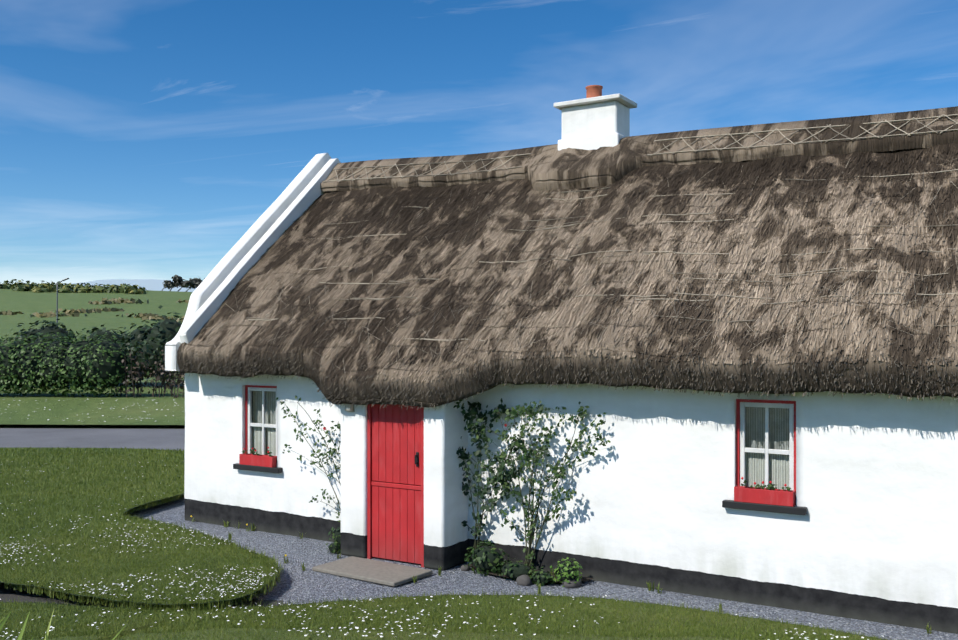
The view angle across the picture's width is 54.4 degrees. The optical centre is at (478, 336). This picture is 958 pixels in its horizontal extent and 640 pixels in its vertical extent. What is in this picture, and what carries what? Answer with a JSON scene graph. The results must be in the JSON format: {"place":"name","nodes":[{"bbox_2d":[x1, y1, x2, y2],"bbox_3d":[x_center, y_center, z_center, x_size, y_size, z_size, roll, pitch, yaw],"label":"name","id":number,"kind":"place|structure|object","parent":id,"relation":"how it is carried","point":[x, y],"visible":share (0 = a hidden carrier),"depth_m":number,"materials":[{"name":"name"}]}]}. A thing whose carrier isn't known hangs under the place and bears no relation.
{"place":"outdoors","nodes":[
{"label":"outdoors","id":0,"kind":"place"},
{"bbox_2d":[0,428,184,450],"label":"road asphalt","id":1,"kind":"structure","parent":0,"point":[166,439],"depth_m":23.09,"materials":[{"name":"grey asphalt"}]},
{"bbox_2d":[0,424,184,428],"bbox_3d":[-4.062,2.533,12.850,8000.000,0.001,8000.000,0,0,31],"label":"ground sheet","id":2,"kind":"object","parent":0,"point":[101,426],"depth_m":26.30,"materials":[{"name":"green plant"}]},
{"bbox_2d":[0,286,192,424],"bbox_3d":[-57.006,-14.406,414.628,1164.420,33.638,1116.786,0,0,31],"label":"hill terrain","id":3,"kind":"structure","parent":0,"point":[76,409],"depth_m":36.20,"materials":[{"name":"green plant"}]},
{"bbox_2d":[56,278,68,325],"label":"lamp post","id":4,"kind":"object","parent":3,"relation":"on","point":[57,300],"depth_m":55.77,"materials":[{"name":"grey metal"}]},
{"bbox_2d":[0,328,139,396],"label":"roadside hedge","id":5,"kind":"object","parent":3,"relation":"on","point":[80,365],"visible":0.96,"depth_m":30.79,"materials":[{"name":"green plant"}]},
{"bbox_2d":[0,305,181,386],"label":"scrub behind hedge","id":6,"kind":"object","parent":3,"relation":"on","point":[168,329],"visible":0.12,"depth_m":36.80,"materials":[{"name":"green plant"}]},
{"bbox_2d":[0,279,188,321],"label":"distant hedgerow","id":7,"kind":"object","parent":3,"relation":"on","point":[19,285],"visible":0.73,"depth_m":279.28,"materials":[{"name":"green plant"}]},
{"bbox_2d":[111,333,184,397],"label":"bare shrubs","id":8,"kind":"object","parent":3,"relation":"on","point":[136,372],"visible":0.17,"depth_m":31.07,"materials":[{"name":"plant"}]},
{"bbox_2d":[162,280,175,290],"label":"tree","id":9,"kind":"object","parent":3,"relation":"on","point":[168,284],"visible":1,"depth_m":332.87,"materials":[{"name":"green plant"}]},
{"bbox_2d":[170,275,183,290],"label":"tree","id":10,"kind":"object","parent":3,"relation":"on","point":[176,278],"visible":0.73,"depth_m":336.87,"materials":[{"name":"green plant"}]},
{"bbox_2d":[178,278,197,290],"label":"tree","id":11,"kind":"object","parent":3,"relation":"on","point":[187,283],"visible":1,"depth_m":334.37,"materials":[{"name":"green plant"}]},
{"bbox_2d":[186,278,204,291],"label":"tree","id":12,"kind":"object","parent":3,"relation":"on","point":[193,287],"visible":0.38,"depth_m":340.55,"materials":[{"name":"green plant"}]},
{"bbox_2d":[194,280,202,286],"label":"tree","id":13,"kind":"object","parent":3,"relation":"on","point":[198,283],"visible":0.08,"depth_m":335.54,"materials":[{"name":"green plant"}]},
{"bbox_2d":[63,279,195,291],"bbox_3d":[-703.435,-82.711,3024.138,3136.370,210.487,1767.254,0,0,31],"label":"distant mountains","id":14,"kind":"structure","parent":0,"point":[153,284],"depth_m":3036.71,"materials":[{"name":"blue"}]},
{"bbox_2d":[0,595,884,639],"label":"lawn","id":15,"kind":"structure","parent":0,"point":[370,636],"depth_m":7.73,"materials":[{"name":"green plant"}]},
{"bbox_2d":[0,610,148,639],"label":"strap leaves","id":16,"kind":"object","parent":15,"relation":"on","point":[22,632],"visible":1,"depth_m":2.74,"materials":[{"name":"green plant"}]},
{"bbox_2d":[0,399,883,639],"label":"lawn daisies","id":17,"kind":"object","parent":15,"relation":"on","point":[261,582],"visible":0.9,"depth_m":8.55,"materials":[{"name":"white plant"}]},
{"bbox_2d":[0,446,923,639],"bbox_3d":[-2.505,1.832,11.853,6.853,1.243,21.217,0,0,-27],"label":"lawn grass","id":18,"kind":"structure","parent":0,"point":[237,619],"depth_m":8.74,"materials":[{"name":"green plant"}]},
{"bbox_2d":[0,0,957,284],"label":"sky","id":19,"kind":"structure","parent":0,"point":[140,139],"materials":[{"name":"blue"}]},
{"bbox_2d":[124,496,957,639],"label":"gravel apron","id":20,"kind":"object","parent":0,"point":[299,584],"depth_m":9.39,"materials":[{"name":"grey gravel"}]},
{"bbox_2d":[0,583,286,608],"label":"lawn edge","id":21,"kind":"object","parent":20,"relation":"on","point":[12,593],"depth_m":8.91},
{"bbox_2d":[312,556,432,586],"bbox_3d":[-1.146,2.499,9.955,1.180,0.046,0.620,-1,0,36],"label":"doorstep slab","id":22,"kind":"structure","parent":20,"relation":"on","point":[377,572],"depth_m":9.86,"materials":[{"name":"concrete"}]},
{"bbox_2d":[326,520,582,586],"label":"low plants","id":23,"kind":"object","parent":20,"relation":"on","point":[487,558],"visible":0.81,"depth_m":9.72,"materials":[{"name":"green plant"}]},
{"bbox_2d":[460,563,593,587],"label":"bed stones","id":24,"kind":"object","parent":20,"relation":"on","point":[523,580],"visible":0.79,"depth_m":9.48,"materials":[{"name":"grey stone"}]},
{"bbox_2d":[152,515,930,633],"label":"gravel weeds","id":25,"kind":"object","parent":20,"relation":"on","point":[539,586],"visible":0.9,"depth_m":9.85,"materials":[{"name":"green plant"}]},
{"bbox_2d":[184,373,957,633],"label":"cottage walls","id":26,"kind":"structure","parent":20,"relation":"on","point":[871,535],"depth_m":9.29,"materials":[{"name":"white paint"}]},
{"bbox_2d":[165,153,340,370],"bbox_3d":[-2.465,-1.259,15.156,0.439,3.468,6.236,0,0,31],"label":"gable coping","id":27,"kind":"object","parent":26,"relation":"on","point":[290,205],"visible":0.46,"depth_m":13.59,"materials":[{"name":"white paint"}]},
{"bbox_2d":[233,385,282,473],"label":"window","id":28,"kind":"structure","parent":26,"relation":"attached to","point":[259,454],"depth_m":12.22,"materials":[{"name":"red paint"}]},
{"bbox_2d":[276,395,340,517],"bbox_3d":[-1.941,1.609,11.128,1.570,1.815,0.681,0,0,31],"label":"climbing plant","id":29,"kind":"object","parent":26,"relation":"attached to","point":[332,452],"visible":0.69,"depth_m":11.29,"materials":[{"name":"green plant"}]},
{"bbox_2d":[345,404,354,411],"bbox_3d":[-1.488,0.773,10.662,0.110,0.180,0.077,0,0,31],"label":"outdoor light","id":30,"kind":"object","parent":26,"relation":"attached to","point":[350,408],"visible":0.35,"depth_m":10.64,"materials":[{"name":"beige"}]},
{"bbox_2d":[367,404,423,566],"bbox_3d":[-0.912,1.533,10.455,0.830,2.000,0.148,0,0,31],"label":"door","id":31,"kind":"structure","parent":26,"relation":"attached to","point":[395,482],"depth_m":10.44,"materials":[{"name":"red paint"}]},
{"bbox_2d":[456,398,549,560],"bbox_3d":[0.020,1.574,10.185,1.653,1.880,0.350,0,0,31],"label":"climbing plant","id":32,"kind":"object","parent":26,"relation":"attached to","point":[509,475],"visible":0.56,"depth_m":10.19,"materials":[{"name":"green plant"}]},
{"bbox_2d":[453,399,610,565],"bbox_3d":[0.480,1.585,9.719,1.707,1.862,0.648,0,0,31],"label":"climbing shrub","id":33,"kind":"object","parent":26,"relation":"attached to","point":[530,413],"visible":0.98,"depth_m":9.81,"materials":[{"name":"green plant"}]},
{"bbox_2d":[722,399,806,514],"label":"window","id":34,"kind":"structure","parent":26,"relation":"attached to","point":[765,455],"depth_m":8.82,"materials":[{"name":"red paint"}]},
{"bbox_2d":[177,143,957,407],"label":"thatch roof","id":35,"kind":"structure","parent":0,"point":[869,365],"depth_m":10.04,"materials":[{"name":"brown wicker"}]},
{"bbox_2d":[176,158,957,409],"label":"loose straw","id":36,"kind":"object","parent":35,"relation":"attached to","point":[726,389],"visible":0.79,"depth_m":9.44,"materials":[{"name":"brown wicker"}]},
{"bbox_2d":[179,143,957,382],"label":"thatch tufts","id":37,"kind":"object","parent":35,"relation":"attached to","point":[856,321],"visible":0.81,"depth_m":10.27,"materials":[{"name":"brown wicker"}]},
{"bbox_2d":[554,85,636,149],"bbox_3d":[1.589,-2.737,12.697,0.970,1.340,0.630,0,0,31],"label":"chimney","id":38,"kind":"object","parent":35,"relation":"on","point":[594,119],"visible":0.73,"depth_m":12.48,"materials":[{"name":"white paint"}]},
{"bbox_2d":[242,169,957,340],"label":"thatch scollops","id":39,"kind":"object","parent":35,"relation":"attached to","point":[648,254],"visible":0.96,"depth_m":10.20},
{"bbox_2d":[320,106,957,191],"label":"roof ridge","id":40,"kind":"structure","parent":35,"relation":"on","point":[545,168],"depth_m":11.87,"materials":[{"name":"brown wicker"}]},
{"bbox_2d":[322,114,957,182],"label":"ridge lacing","id":41,"kind":"object","parent":40,"relation":"attached to","point":[751,146],"visible":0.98,"depth_m":11.50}
]}

